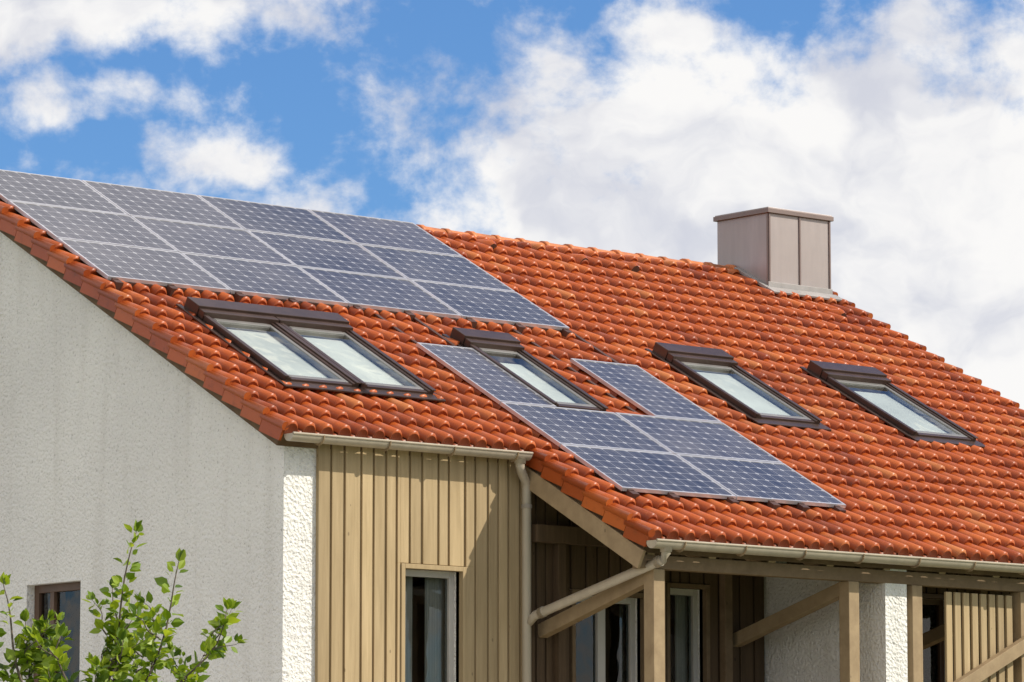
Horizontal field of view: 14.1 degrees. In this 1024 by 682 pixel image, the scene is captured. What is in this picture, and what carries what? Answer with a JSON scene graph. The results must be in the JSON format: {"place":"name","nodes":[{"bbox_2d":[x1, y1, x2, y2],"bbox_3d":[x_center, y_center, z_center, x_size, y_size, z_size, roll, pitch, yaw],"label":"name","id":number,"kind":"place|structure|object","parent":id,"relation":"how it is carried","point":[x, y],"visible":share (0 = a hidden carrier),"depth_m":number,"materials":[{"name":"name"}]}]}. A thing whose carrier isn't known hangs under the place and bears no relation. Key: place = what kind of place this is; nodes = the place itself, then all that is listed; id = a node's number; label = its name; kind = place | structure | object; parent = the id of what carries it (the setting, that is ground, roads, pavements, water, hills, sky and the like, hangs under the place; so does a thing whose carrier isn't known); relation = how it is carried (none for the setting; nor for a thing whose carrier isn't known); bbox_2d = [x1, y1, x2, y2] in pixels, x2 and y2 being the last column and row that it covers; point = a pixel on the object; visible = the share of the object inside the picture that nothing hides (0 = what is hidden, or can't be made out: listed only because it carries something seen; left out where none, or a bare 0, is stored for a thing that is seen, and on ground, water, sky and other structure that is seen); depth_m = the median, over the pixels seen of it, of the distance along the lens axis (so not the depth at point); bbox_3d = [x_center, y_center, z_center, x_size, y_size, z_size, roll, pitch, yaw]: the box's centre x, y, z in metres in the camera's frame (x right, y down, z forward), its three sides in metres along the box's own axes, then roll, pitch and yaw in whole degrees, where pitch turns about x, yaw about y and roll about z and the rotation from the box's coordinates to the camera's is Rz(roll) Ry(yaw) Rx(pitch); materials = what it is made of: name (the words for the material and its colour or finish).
{"place":"outdoors","nodes":[
{"label":"outdoors","id":0,"kind":"place"},
{"bbox_2d":[0,0,1023,409],"label":"sky","id":1,"kind":"structure","parent":0,"point":[629,126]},
{"bbox_2d":[284,432,1023,681],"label":"gutters and downpipes","id":2,"kind":"object","parent":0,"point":[519,459],"visible":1,"depth_m":39.38,"materials":[{"name":"grey metal"}]},
{"bbox_2d":[477,239,846,317],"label":"roof vents","id":3,"kind":"object","parent":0,"point":[633,266],"visible":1,"depth_m":47.62,"materials":[{"name":"ceramic"}]},
{"bbox_2d":[764,569,907,681],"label":"stucco fin wall","id":4,"kind":"structure","parent":0,"point":[806,648],"depth_m":41.05,"materials":[{"name":"white paint"}]},
{"label":"ground","id":5,"kind":"structure","parent":0,"visible":0},
{"bbox_2d":[0,520,247,681],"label":"fruit tree","id":6,"kind":"object","parent":5,"relation":"on","point":[124,647],"visible":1,"depth_m":22.00,"materials":[{"name":"green plant"}]},
{"bbox_2d":[58,577,674,681],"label":"interior rooms","id":7,"kind":"object","parent":5,"relation":"on","point":[69,604],"depth_m":46.24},
{"bbox_2d":[0,232,944,681],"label":"stucco walls","id":8,"kind":"structure","parent":5,"relation":"on","point":[108,426],"depth_m":39.86,"materials":[{"name":"white paint"}]},
{"bbox_2d":[33,582,80,681],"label":"gable window","id":9,"kind":"structure","parent":8,"relation":"attached to","point":[53,590],"depth_m":40.92,"materials":[{"name":"brown wood"}]},
{"bbox_2d":[0,230,1023,578],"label":"roof deck and rafters","id":10,"kind":"structure","parent":8,"relation":"attached to","point":[648,550],"depth_m":39.70,"materials":[{"name":"brown wood"}]},
{"bbox_2d":[176,297,369,394],"bbox_3d":[-2.317,0.059,40.010,1.030,1.066,1.781,6,-10,-40],"label":"roof skylight","id":11,"kind":"object","parent":10,"relation":"in","point":[260,335],"visible":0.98,"depth_m":40.11},
{"bbox_2d":[0,169,572,336],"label":"solar panel array","id":12,"kind":"object","parent":10,"relation":"on","point":[170,241],"visible":1,"depth_m":43.27,"materials":[{"name":"blue glass"}]},
{"bbox_2d":[264,305,445,401],"bbox_3d":[-1.612,0.136,40.603,1.040,1.066,1.781,6,-10,-40],"label":"roof skylight","id":13,"kind":"object","parent":10,"relation":"in","point":[336,339],"visible":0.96,"depth_m":40.77},
{"bbox_2d":[0,198,1023,490],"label":"roof tiles","id":14,"kind":"object","parent":10,"relation":"on","point":[612,306],"visible":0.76,"depth_m":44.18,"materials":[{"name":"ceramic"}]},
{"bbox_2d":[442,327,607,411],"bbox_3d":[0.173,0.339,42.063,0.850,1.061,1.772,6,-10,-40],"label":"roof skylight","id":15,"kind":"object","parent":10,"relation":"in","point":[508,353],"visible":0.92,"depth_m":42.29},
{"bbox_2d":[416,224,735,268],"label":"ridge tiles","id":16,"kind":"object","parent":10,"relation":"attached to","point":[688,261],"visible":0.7,"depth_m":48.09,"materials":[{"name":"ceramic"}]},
{"bbox_2d":[645,342,831,430],"bbox_3d":[2.409,0.500,44.240,1.080,1.056,1.763,6,-10,-40],"label":"roof skylight","id":17,"kind":"object","parent":10,"relation":"in","point":[721,374],"visible":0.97,"depth_m":44.33},
{"bbox_2d":[713,207,841,300],"bbox_3d":[3.197,-0.849,49.913,1.180,1.360,1.099,6,-10,-40],"label":"chimney","id":18,"kind":"object","parent":10,"relation":"on","point":[778,250],"visible":0.74,"depth_m":49.64,"materials":[{"name":"metal"}]},
{"bbox_2d":[799,360,984,447],"bbox_3d":[4.202,0.711,45.682,1.120,1.070,1.790,6,-10,-40],"label":"roof skylight","id":19,"kind":"object","parent":10,"relation":"in","point":[874,391],"visible":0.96,"depth_m":45.78},
{"bbox_2d":[569,589,643,681],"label":"balcony door","id":20,"kind":"structure","parent":8,"relation":"in","point":[599,646],"depth_m":40.60,"materials":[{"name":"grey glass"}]},
{"bbox_2d":[315,444,1022,681],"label":"wood cladding","id":21,"kind":"structure","parent":8,"relation":"attached to","point":[381,515],"depth_m":39.17,"materials":[{"name":"beige wood"}]},
{"bbox_2d":[400,563,466,681],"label":"window","id":22,"kind":"structure","parent":21,"relation":"attached to","point":[434,577],"depth_m":39.19,"materials":[{"name":"brown wood"}]},
{"bbox_2d":[666,582,709,681],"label":"window","id":23,"kind":"structure","parent":8,"relation":"in","point":[681,628],"depth_m":41.24,"materials":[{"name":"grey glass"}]},
{"bbox_2d":[525,448,1023,563],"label":"porch roof tiles","id":24,"kind":"object","parent":8,"relation":"attached to","point":[915,518],"visible":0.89,"depth_m":40.55,"materials":[{"name":"ceramic"}]},
{"bbox_2d":[375,314,845,512],"bbox_3d":[0.926,0.717,41.736,2.984,2.265,4.084,6,-10,-40],"label":"solar panel array","id":25,"kind":"object","parent":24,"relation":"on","point":[673,444],"visible":1,"depth_m":41.10,"materials":[{"name":"blue glass"}]},
{"bbox_2d":[922,593,953,681],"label":"window","id":26,"kind":"structure","parent":8,"relation":"in","point":[939,614],"depth_m":43.50,"materials":[{"name":"wood"}]},
{"bbox_2d":[1004,613,1005,681],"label":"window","id":27,"kind":"structure","parent":8,"relation":"attached to","point":[1004,644],"depth_m":43.96,"materials":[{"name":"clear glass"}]},
{"bbox_2d":[531,524,1023,681],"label":"timber porch","id":28,"kind":"object","parent":5,"relation":"on","point":[978,619],"visible":0.83,"depth_m":40.66,"materials":[{"name":"brown wood"}]},
{"bbox_2d":[525,465,645,568],"bbox_3d":[0.524,1.566,39.296,0.035,1.304,2.192,6,-10,-40],"label":"porch bargeboard","id":29,"kind":"object","parent":28,"relation":"attached to","point":[594,525],"visible":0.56,"depth_m":39.05,"materials":[{"name":"beige wood"}]}
]}

